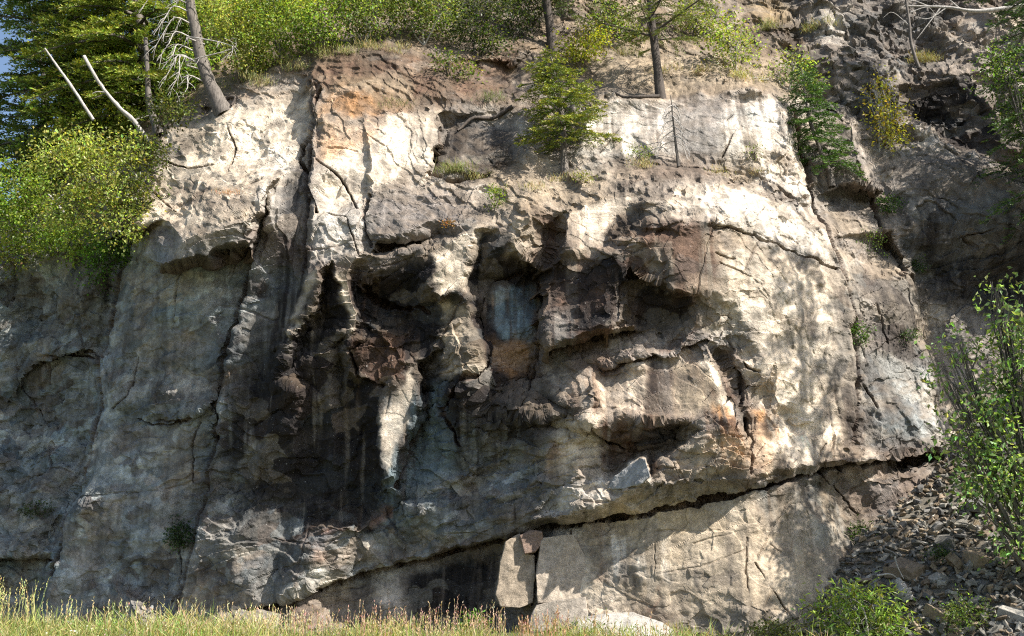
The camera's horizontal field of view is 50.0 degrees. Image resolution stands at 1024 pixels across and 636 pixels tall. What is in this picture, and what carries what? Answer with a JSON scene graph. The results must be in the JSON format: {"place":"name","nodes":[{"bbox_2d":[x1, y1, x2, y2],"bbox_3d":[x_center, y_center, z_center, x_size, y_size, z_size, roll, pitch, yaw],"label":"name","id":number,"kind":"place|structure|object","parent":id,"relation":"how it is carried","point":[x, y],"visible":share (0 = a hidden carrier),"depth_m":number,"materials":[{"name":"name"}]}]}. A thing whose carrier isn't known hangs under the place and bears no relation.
{"place":"outdoors","nodes":[
{"label":"outdoors","id":0,"kind":"place"},
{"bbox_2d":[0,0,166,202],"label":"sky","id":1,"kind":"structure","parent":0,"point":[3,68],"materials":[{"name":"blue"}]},
{"bbox_2d":[237,609,279,633],"bbox_3d":[-5.131,6.141,21.995,0.836,0.583,0.664,0,-14,0],"label":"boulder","id":2,"kind":"object","parent":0,"point":[264,612],"depth_m":21.89,"materials":[{"name":"stone"}]},
{"bbox_2d":[0,621,613,635],"bbox_3d":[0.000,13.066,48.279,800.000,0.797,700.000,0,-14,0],"label":"ground","id":3,"kind":"structure","parent":0,"point":[382,632],"depth_m":21.96,"materials":[{"name":"plant"}]},
{"bbox_2d":[450,607,494,635],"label":"meadow weed","id":4,"kind":"object","parent":3,"relation":"on","point":[471,617],"visible":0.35,"depth_m":19.91,"materials":[{"name":"green plant"}]},
{"bbox_2d":[528,597,588,632],"bbox_3d":[0.927,6.029,22.303,1.206,0.731,1.014,0,-14,0],"label":"base block","id":5,"kind":"object","parent":3,"relation":"on","point":[576,607],"depth_m":21.92,"materials":[{"name":"stone"}]},
{"bbox_2d":[535,535,585,603],"bbox_3d":[1.057,5.171,22.625,1.171,1.404,0.807,0,-14,0],"label":"cracked boulder","id":6,"kind":"object","parent":5,"relation":"on","point":[560,574],"visible":0.79,"depth_m":22.33,"materials":[{"name":"stone"}]},
{"bbox_2d":[570,612,673,635],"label":"fallen boulder","id":7,"kind":"object","parent":3,"relation":"on","point":[633,617],"visible":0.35,"depth_m":21.06,"materials":[{"name":"stone"}]},
{"bbox_2d":[726,616,805,635],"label":"bank weed","id":8,"kind":"object","parent":3,"relation":"on","point":[762,630],"visible":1,"depth_m":19.83,"materials":[{"name":"green plant"}]},
{"bbox_2d":[790,570,940,635],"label":"willow shrub","id":9,"kind":"object","parent":3,"relation":"on","point":[878,615],"visible":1,"depth_m":19.86,"materials":[{"name":"green plant"}]},
{"bbox_2d":[0,576,849,635],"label":"meadow grass","id":10,"kind":"structure","parent":0,"point":[86,628],"depth_m":18.43,"materials":[{"name":"plant"}]},
{"bbox_2d":[0,0,1023,635],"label":"cliff","id":11,"kind":"structure","parent":0,"point":[322,360],"depth_m":25.03,"materials":[{"name":"stone"}]},
{"bbox_2d":[0,202,45,279],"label":"maple bush","id":12,"kind":"object","parent":11,"relation":"on","point":[3,254],"visible":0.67,"depth_m":29.72,"materials":[{"name":"green plant"}]},
{"bbox_2d":[7,497,56,519],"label":"ledge plant","id":13,"kind":"object","parent":11,"relation":"on","point":[32,510],"visible":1,"depth_m":28.07,"materials":[{"name":"green plant"}]},
{"bbox_2d":[0,153,117,275],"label":"maple bush","id":14,"kind":"object","parent":11,"relation":"on","point":[24,212],"visible":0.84,"depth_m":28.85,"materials":[{"name":"green plant"}]},
{"bbox_2d":[44,48,94,120],"bbox_3d":[-11.341,-5.987,28.122,1.408,1.933,0.117,1,-14,-6],"label":"leaning pole","id":15,"kind":"object","parent":11,"relation":"on","point":[90,115],"visible":1,"depth_m":28.06,"materials":[{"name":"grey wood"}]},
{"bbox_2d":[4,8,173,206],"bbox_3d":[-12.674,-6.061,32.755,5.208,6.112,3.505,-9,-16,32],"label":"broadleaf tree","id":16,"kind":"object","parent":11,"relation":"on","point":[79,108],"visible":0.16,"depth_m":31.89,"materials":[{"name":"green plant"}]},
{"bbox_2d":[12,114,166,255],"bbox_3d":[-10.195,-3.233,27.085,3.893,3.721,2.592,0,-14,0],"label":"maple bush","id":17,"kind":"object","parent":11,"relation":"on","point":[93,156],"visible":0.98,"depth_m":26.79,"materials":[{"name":"green plant"}]},
{"bbox_2d":[70,229,132,295],"bbox_3d":[-10.186,-1.401,27.609,1.753,1.755,1.484,0,-14,0],"label":"bush","id":18,"kind":"object","parent":11,"relation":"hanging from","point":[116,256],"visible":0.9,"depth_m":27.63,"materials":[{"name":"green plant"}]},
{"bbox_2d":[11,0,220,153],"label":"tall fir","id":19,"kind":"object","parent":11,"relation":"on","point":[108,29],"visible":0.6,"depth_m":31.37,"materials":[{"name":"green plant"}]},
{"bbox_2d":[82,55,150,140],"bbox_3d":[-10.080,-5.556,28.041,1.928,2.408,0.186,2,-14,-10],"label":"leaning pole","id":20,"kind":"object","parent":11,"relation":"on","point":[130,117],"visible":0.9,"depth_m":28.01,"materials":[{"name":"grey wood"}]},
{"bbox_2d":[144,37,162,136],"bbox_3d":[-9.518,-6.151,29.176,0.758,2.851,0.285,0,-14,0],"label":"grey trunk","id":21,"kind":"object","parent":11,"relation":"on","point":[148,93],"visible":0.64,"depth_m":29.12,"materials":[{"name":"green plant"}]},
{"bbox_2d":[107,80,203,220],"bbox_3d":[-8.947,-4.041,27.284,2.333,3.754,1.794,13,-19,-42],"label":"maple bush","id":22,"kind":"object","parent":11,"relation":"on","point":[154,149],"visible":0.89,"depth_m":27.29,"materials":[{"name":"green plant"}]},
{"bbox_2d":[162,514,196,553],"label":"fern clump","id":23,"kind":"object","parent":11,"relation":"on","point":[180,543],"visible":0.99,"depth_m":25.57,"materials":[{"name":"green plant"}]},
{"bbox_2d":[138,0,237,116],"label":"dead snag","id":24,"kind":"object","parent":11,"relation":"on","point":[218,101],"visible":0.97,"depth_m":28.57,"materials":[{"name":"wood"}]},
{"bbox_2d":[122,0,262,122],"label":"broadleaf tree","id":25,"kind":"object","parent":11,"relation":"on","point":[184,28],"visible":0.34,"depth_m":31.56,"materials":[{"name":"green plant"}]},
{"bbox_2d":[225,95,235,105],"bbox_3d":[-7.398,-5.620,28.590,0.572,0.408,0.218,-10,-17,35],"label":"tree root","id":26,"kind":"object","parent":11,"relation":"attached to","point":[233,97],"visible":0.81,"depth_m":28.56,"materials":[{"name":"brown plant"}]},
{"bbox_2d":[187,0,289,89],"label":"rim bush","id":27,"kind":"object","parent":11,"relation":"on","point":[255,57],"visible":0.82,"depth_m":29.24,"materials":[{"name":"green plant"}]},
{"bbox_2d":[214,0,327,34],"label":"broadleaf tree","id":28,"kind":"object","parent":11,"relation":"on","point":[268,6],"visible":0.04,"depth_m":32.89,"materials":[{"name":"green plant"}]},
{"bbox_2d":[226,0,319,64],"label":"rim bush","id":29,"kind":"object","parent":11,"relation":"on","point":[271,15],"visible":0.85,"depth_m":29.02,"materials":[{"name":"green plant"}]},
{"bbox_2d":[281,0,383,55],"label":"rim bush","id":30,"kind":"object","parent":11,"relation":"on","point":[325,31],"visible":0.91,"depth_m":28.68,"materials":[{"name":"green plant"}]},
{"bbox_2d":[331,0,425,44],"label":"rim bush","id":31,"kind":"object","parent":11,"relation":"on","point":[366,26],"visible":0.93,"depth_m":28.94,"materials":[{"name":"green plant"}]},
{"bbox_2d":[378,0,485,44],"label":"rim bush","id":32,"kind":"object","parent":11,"relation":"on","point":[424,15],"visible":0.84,"depth_m":29.50,"materials":[{"name":"green plant"}]},
{"bbox_2d":[441,216,455,228],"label":"red plant","id":33,"kind":"object","parent":11,"relation":"on","point":[448,223],"visible":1,"depth_m":24.63,"materials":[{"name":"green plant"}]},
{"bbox_2d":[421,45,490,82],"bbox_3d":[-1.434,-6.478,28.168,1.798,1.011,1.329,0,-14,0],"label":"rim bush","id":34,"kind":"object","parent":11,"relation":"on","point":[460,73],"visible":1,"depth_m":28.11,"materials":[{"name":"green plant"}]},
{"bbox_2d":[432,0,522,57],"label":"rim bush","id":35,"kind":"object","parent":11,"relation":"on","point":[474,38],"visible":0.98,"depth_m":29.15,"materials":[{"name":"green plant"}]},
{"bbox_2d":[457,105,512,130],"bbox_3d":[-0.672,-4.952,27.390,1.430,0.814,0.285,2,-14,-9],"label":"tree root","id":36,"kind":"object","parent":11,"relation":"attached to","point":[500,113],"visible":1,"depth_m":27.46,"materials":[{"name":"brown plant"}]},
{"bbox_2d":[483,183,508,211],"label":"seedling bush","id":37,"kind":"object","parent":11,"relation":"on","point":[497,190],"visible":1,"depth_m":24.85,"materials":[{"name":"green plant"}]},
{"bbox_2d":[495,534,534,607],"bbox_3d":[0.067,5.248,22.794,0.819,1.493,0.962,0,-14,0],"label":"split block","id":38,"kind":"object","parent":11,"relation":"on","point":[515,582],"depth_m":22.40,"materials":[{"name":"stone"}]},
{"bbox_2d":[519,530,542,553],"bbox_3d":[0.405,4.657,22.751,0.509,0.512,0.625,0,-14,0],"label":"wedged block","id":39,"kind":"object","parent":38,"relation":"on","point":[530,540],"depth_m":22.52,"materials":[{"name":"stone"}]},
{"bbox_2d":[492,0,572,42],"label":"rim bush","id":40,"kind":"object","parent":11,"relation":"on","point":[530,12],"visible":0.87,"depth_m":30.88,"materials":[{"name":"green plant"}]},
{"bbox_2d":[496,0,624,51],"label":"pine tree","id":41,"kind":"object","parent":11,"relation":"on","point":[551,38],"visible":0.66,"depth_m":30.79,"materials":[{"name":"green plant"}]},
{"bbox_2d":[513,46,624,175],"bbox_3d":[1.399,-4.900,26.656,2.749,3.452,3.071,0,-14,0],"label":"fir","id":42,"kind":"object","parent":11,"relation":"on","point":[561,126],"visible":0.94,"depth_m":26.45,"materials":[{"name":"green plant"}]},
{"bbox_2d":[211,12,945,194],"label":"ledge grass","id":43,"kind":"structure","parent":11,"relation":"on","point":[458,168],"depth_m":28.46,"materials":[{"name":"plant"}]},
{"bbox_2d":[542,16,620,69],"bbox_3d":[1.885,-7.377,29.571,2.165,1.462,1.622,0,-14,0],"label":"rim bush","id":44,"kind":"object","parent":11,"relation":"on","point":[578,51],"visible":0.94,"depth_m":29.55,"materials":[{"name":"green plant"}]},
{"bbox_2d":[570,167,598,183],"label":"shelf plant","id":45,"kind":"object","parent":11,"relation":"on","point":[586,174],"visible":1,"depth_m":25.35,"materials":[{"name":"green plant"}]},
{"bbox_2d":[580,0,647,45],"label":"rim bush","id":46,"kind":"object","parent":11,"relation":"on","point":[622,24],"visible":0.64,"depth_m":30.93,"materials":[{"name":"green plant"}]},
{"bbox_2d":[608,458,649,489],"bbox_3d":[2.343,3.175,22.172,1.429,0.621,0.589,-13,-19,42],"label":"perched block","id":47,"kind":"object","parent":11,"relation":"on","point":[636,473],"depth_m":21.83,"materials":[{"name":"stone"}]},
{"bbox_2d":[611,90,659,98],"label":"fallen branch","id":48,"kind":"object","parent":11,"relation":"on","point":[641,96],"visible":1,"depth_m":27.41,"materials":[{"name":"wood"}]},
{"bbox_2d":[621,143,657,160],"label":"shelf plant","id":49,"kind":"object","parent":11,"relation":"on","point":[646,153],"visible":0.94,"depth_m":26.17,"materials":[{"name":"green plant"}]},
{"bbox_2d":[571,0,722,98],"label":"pine tree","id":50,"kind":"object","parent":11,"relation":"on","point":[652,36],"visible":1,"depth_m":27.93,"materials":[{"name":"green plant"}]},
{"bbox_2d":[651,95,689,166],"bbox_3d":[3.760,-4.480,26.252,0.982,1.832,0.505,0,-14,0],"label":"dead seedling","id":51,"kind":"object","parent":11,"relation":"on","point":[675,134],"visible":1,"depth_m":26.22,"materials":[{"name":"wood"}]},
{"bbox_2d":[673,0,731,36],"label":"rim bush","id":52,"kind":"object","parent":11,"relation":"on","point":[691,28],"visible":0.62,"depth_m":31.07,"materials":[{"name":"green plant"}]},
{"bbox_2d":[696,1,776,75],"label":"rim bush","id":53,"kind":"object","parent":11,"relation":"on","point":[727,48],"visible":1,"depth_m":29.02,"materials":[{"name":"green plant"}]},
{"bbox_2d":[744,143,765,159],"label":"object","id":54,"kind":"object","parent":11,"relation":"on","point":[755,151],"visible":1,"depth_m":26.31,"materials":[{"name":"green plant"}]},
{"bbox_2d":[757,43,830,90],"bbox_3d":[7.623,-6.653,29.411,1.837,1.378,1.404,7,-15,-25],"label":"rim bush","id":55,"kind":"object","parent":11,"relation":"on","point":[780,78],"visible":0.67,"depth_m":29.29,"materials":[{"name":"green plant"}]},
{"bbox_2d":[777,62,869,187],"bbox_3d":[7.598,-4.850,27.359,2.084,3.236,2.055,11,-18,-39],"label":"fir","id":56,"kind":"object","parent":11,"relation":"on","point":[813,90],"visible":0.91,"depth_m":27.27,"materials":[{"name":"green plant"}]},
{"bbox_2d":[843,514,873,542],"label":"foot weed","id":57,"kind":"object","parent":11,"relation":"on","point":[858,529],"visible":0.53,"depth_m":22.71,"materials":[{"name":"green plant"}]},
{"bbox_2d":[851,318,876,346],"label":"vine plant","id":58,"kind":"object","parent":11,"relation":"on","point":[858,333],"visible":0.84,"depth_m":24.57,"materials":[{"name":"green plant"}]},
{"bbox_2d":[856,229,887,258],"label":"crack plant","id":59,"kind":"object","parent":11,"relation":"on","point":[873,243],"visible":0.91,"depth_m":26.53,"materials":[{"name":"green plant"}]},
{"bbox_2d":[852,64,919,155],"bbox_3d":[9.724,-5.358,28.447,1.682,2.518,1.558,0,-14,0],"label":"rim bush","id":60,"kind":"object","parent":11,"relation":"on","point":[889,132],"visible":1,"depth_m":28.40,"materials":[{"name":"green plant"}]},
{"bbox_2d":[876,190,908,215],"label":"gully plant","id":61,"kind":"object","parent":11,"relation":"on","point":[883,200],"visible":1,"depth_m":27.11,"materials":[{"name":"green plant"}]},
{"bbox_2d":[884,0,937,68],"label":"dead sapling","id":62,"kind":"object","parent":11,"relation":"on","point":[911,41],"visible":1,"depth_m":31.00,"materials":[{"name":"wood"}]},
{"bbox_2d":[898,326,923,344],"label":"wall plant","id":63,"kind":"object","parent":11,"relation":"on","point":[906,332],"depth_m":25.06,"materials":[{"name":"green plant"}]},
{"bbox_2d":[912,254,931,273],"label":"corner plant","id":64,"kind":"object","parent":11,"relation":"on","point":[915,264],"visible":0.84,"depth_m":27.29,"materials":[{"name":"green plant"}]},
{"bbox_2d":[902,0,1021,36],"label":"fallen log","id":65,"kind":"object","parent":11,"relation":"on","point":[989,10],"visible":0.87,"depth_m":31.93,"materials":[{"name":"grey wood"}]},
{"bbox_2d":[962,37,1023,152],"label":"birch","id":66,"kind":"object","parent":11,"relation":"hanging from","point":[1014,96],"visible":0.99,"depth_m":26.27,"materials":[{"name":"green plant"}]},
{"bbox_2d":[964,0,1023,244],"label":"tall fir","id":67,"kind":"object","parent":11,"relation":"on","point":[1009,119],"visible":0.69,"depth_m":27.03,"materials":[{"name":"green plant"}]},
{"bbox_2d":[814,393,1023,635],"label":"scree slope","id":68,"kind":"structure","parent":0,"point":[924,504],"depth_m":21.61,"materials":[{"name":"stone"}]},
{"bbox_2d":[857,578,871,584],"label":"loose stone","id":69,"kind":"object","parent":68,"relation":"on","point":[864,579],"visible":0.52,"depth_m":21.18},
{"bbox_2d":[858,549,875,552],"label":"loose stone","id":70,"kind":"object","parent":68,"relation":"on","point":[865,550],"visible":1,"depth_m":21.89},
{"bbox_2d":[861,560,873,564],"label":"loose stone","id":71,"kind":"object","parent":68,"relation":"on","point":[870,562],"visible":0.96,"depth_m":21.70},
{"bbox_2d":[877,552,889,562],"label":"loose stone","id":72,"kind":"object","parent":68,"relation":"on","point":[884,556],"visible":1,"depth_m":21.64,"materials":[{"name":"stone"}]},
{"bbox_2d":[883,548,897,556],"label":"loose stone","id":73,"kind":"object","parent":68,"relation":"on","point":[891,552],"visible":1,"depth_m":21.64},
{"bbox_2d":[876,556,915,602],"bbox_3d":[7.181,4.899,20.546,0.646,0.860,0.309,-6,-15,25],"label":"weathered stump","id":74,"kind":"object","parent":68,"relation":"on","point":[901,585],"visible":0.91,"depth_m":20.42,"materials":[{"name":"grey wood"}]},
{"bbox_2d":[883,557,924,579],"bbox_3d":[7.564,4.830,21.139,0.575,0.477,0.632,11,-18,-39],"label":"scree boulder","id":75,"kind":"object","parent":68,"relation":"on","point":[911,569],"visible":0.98,"depth_m":21.06,"materials":[{"name":"stone"}]},
{"bbox_2d":[901,518,917,523],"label":"loose stone","id":76,"kind":"object","parent":68,"relation":"on","point":[908,520],"visible":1,"depth_m":22.46,"materials":[{"name":"stone"}]},
{"bbox_2d":[916,617,926,622],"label":"loose stone","id":77,"kind":"object","parent":68,"relation":"on","point":[921,618],"visible":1,"depth_m":19.90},
{"bbox_2d":[921,589,932,595],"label":"loose stone","id":78,"kind":"object","parent":68,"relation":"on","point":[929,592],"visible":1,"depth_m":20.51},
{"bbox_2d":[928,572,942,583],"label":"scree boulder","id":79,"kind":"object","parent":68,"relation":"on","point":[935,576],"visible":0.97,"depth_m":20.69,"materials":[{"name":"stone"}]},
{"bbox_2d":[922,603,951,622],"bbox_3d":[7.746,5.381,19.941,0.337,0.398,0.507,7,-15,-27],"label":"scree boulder","id":80,"kind":"object","parent":68,"relation":"on","point":[930,611],"visible":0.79,"depth_m":19.89,"materials":[{"name":"stone"}]},
{"bbox_2d":[931,521,942,531],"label":"loose stone","id":81,"kind":"object","parent":68,"relation":"on","point":[938,525],"visible":0.93,"depth_m":22.00,"materials":[{"name":"stone"}]},
{"bbox_2d":[919,542,955,566],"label":"scree weed","id":82,"kind":"object","parent":68,"relation":"on","point":[946,553],"visible":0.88,"depth_m":21.23,"materials":[{"name":"green plant"}]},
{"bbox_2d":[938,623,945,633],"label":"loose stone","id":83,"kind":"object","parent":68,"relation":"on","point":[941,627],"visible":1,"depth_m":19.50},
{"bbox_2d":[937,580,946,584],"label":"loose stone","id":84,"kind":"object","parent":68,"relation":"on","point":[941,582],"visible":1,"depth_m":20.53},
{"bbox_2d":[934,534,955,547],"bbox_3d":[8.508,4.398,21.565,0.402,0.295,0.388,-8,-16,28],"label":"scree boulder","id":85,"kind":"object","parent":68,"relation":"on","point":[946,539],"visible":0.9,"depth_m":21.45,"materials":[{"name":"stone"}]},
{"bbox_2d":[945,590,956,595],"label":"loose stone","id":86,"kind":"object","parent":68,"relation":"on","point":[949,592],"visible":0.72,"depth_m":20.22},
{"bbox_2d":[948,506,957,513],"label":"loose stone","id":87,"kind":"object","parent":68,"relation":"on","point":[952,509],"visible":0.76,"depth_m":22.32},
{"bbox_2d":[945,552,962,569],"bbox_3d":[8.411,4.668,20.906,0.308,0.419,0.389,-4,-14,18],"label":"scree boulder","id":88,"kind":"object","parent":68,"relation":"on","point":[954,560],"visible":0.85,"depth_m":20.77,"materials":[{"name":"stone"}]},
{"bbox_2d":[952,518,968,526],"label":"loose stone","id":89,"kind":"object","parent":68,"relation":"on","point":[957,523],"visible":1,"depth_m":21.94,"materials":[{"name":"stone"}]},
{"bbox_2d":[954,533,966,537],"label":"loose stone","id":90,"kind":"object","parent":68,"relation":"on","point":[961,535],"visible":1,"depth_m":21.58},
{"bbox_2d":[926,583,996,634],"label":"scree plant","id":91,"kind":"object","parent":68,"relation":"on","point":[956,614],"visible":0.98,"depth_m":19.47,"materials":[{"name":"green plant"}]},
{"bbox_2d":[914,266,1023,571],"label":"leafy shrub","id":92,"kind":"object","parent":68,"relation":"on","point":[1011,367],"visible":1,"depth_m":20.35,"materials":[{"name":"green plant"}]},
{"bbox_2d":[961,547,989,569],"bbox_3d":[8.774,4.589,20.893,0.410,0.455,0.637,4,-14,-15],"label":"scree boulder","id":93,"kind":"object","parent":68,"relation":"on","point":[972,555],"visible":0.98,"depth_m":20.71,"materials":[{"name":"stone"}]},
{"bbox_2d":[965,494,991,513],"bbox_3d":[9.471,3.777,22.287,0.662,0.469,0.468,10,-17,-37],"label":"scree boulder","id":94,"kind":"object","parent":68,"relation":"on","point":[977,509],"visible":0.38,"depth_m":22.08,"materials":[{"name":"stone"}]},
{"bbox_2d":[977,580,988,587],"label":"loose stone","id":95,"kind":"object","parent":68,"relation":"on","point":[985,583],"visible":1,"depth_m":20.19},
{"bbox_2d":[987,584,992,593],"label":"loose stone","id":96,"kind":"object","parent":68,"relation":"on","point":[989,587],"visible":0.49,"depth_m":19.97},
{"bbox_2d":[985,571,996,578],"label":"loose stone","id":97,"kind":"object","parent":68,"relation":"on","point":[991,574],"visible":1,"depth_m":20.38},
{"bbox_2d":[985,595,997,602],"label":"loose stone","id":98,"kind":"object","parent":68,"relation":"on","point":[986,598],"visible":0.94,"depth_m":19.82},
{"bbox_2d":[984,533,998,540],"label":"loose stone","id":99,"kind":"object","parent":68,"relation":"on","point":[990,535],"visible":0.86,"depth_m":21.37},
{"bbox_2d":[987,621,1004,634],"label":"loose stone","id":100,"kind":"object","parent":68,"relation":"on","point":[1000,625],"visible":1,"depth_m":19.24,"materials":[{"name":"stone"}]},
{"bbox_2d":[991,583,1003,590],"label":"loose stone","id":101,"kind":"object","parent":68,"relation":"on","point":[997,587],"visible":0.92,"depth_m":19.96,"materials":[{"name":"stone"}]},
{"bbox_2d":[995,615,1006,621],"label":"loose stone","id":102,"kind":"object","parent":68,"relation":"on","point":[1000,618],"visible":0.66,"depth_m":19.32,"materials":[{"name":"stone"}]},
{"bbox_2d":[1002,595,1010,602],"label":"loose stone","id":103,"kind":"object","parent":68,"relation":"on","point":[1006,598],"visible":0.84,"depth_m":19.60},
{"bbox_2d":[1003,583,1013,588],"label":"loose stone","id":104,"kind":"object","parent":68,"relation":"on","point":[1010,585],"visible":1,"depth_m":19.92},
{"bbox_2d":[995,605,1023,622],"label":"scree boulder","id":105,"kind":"object","parent":68,"relation":"on","point":[1016,613],"visible":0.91,"depth_m":19.30,"materials":[{"name":"stone"}]},
{"bbox_2d":[1008,596,1016,602],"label":"loose stone","id":106,"kind":"object","parent":68,"relation":"on","point":[1012,598],"visible":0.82,"depth_m":19.56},
{"bbox_2d":[1014,583,1023,590],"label":"loose stone","id":107,"kind":"object","parent":68,"relation":"on","point":[1019,586],"visible":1,"depth_m":19.74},
{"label":"plateau","id":108,"kind":"structure","parent":0,"visible":0},
{"bbox_2d":[0,0,76,215],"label":"tall fir","id":109,"kind":"object","parent":108,"relation":"on","point":[3,47],"visible":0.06,"depth_m":36.96,"materials":[{"name":"green plant"}]},
{"bbox_2d":[0,0,137,200],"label":"tall fir","id":110,"kind":"object","parent":108,"relation":"on","point":[39,6],"visible":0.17,"depth_m":32.79,"materials":[{"name":"green plant"}]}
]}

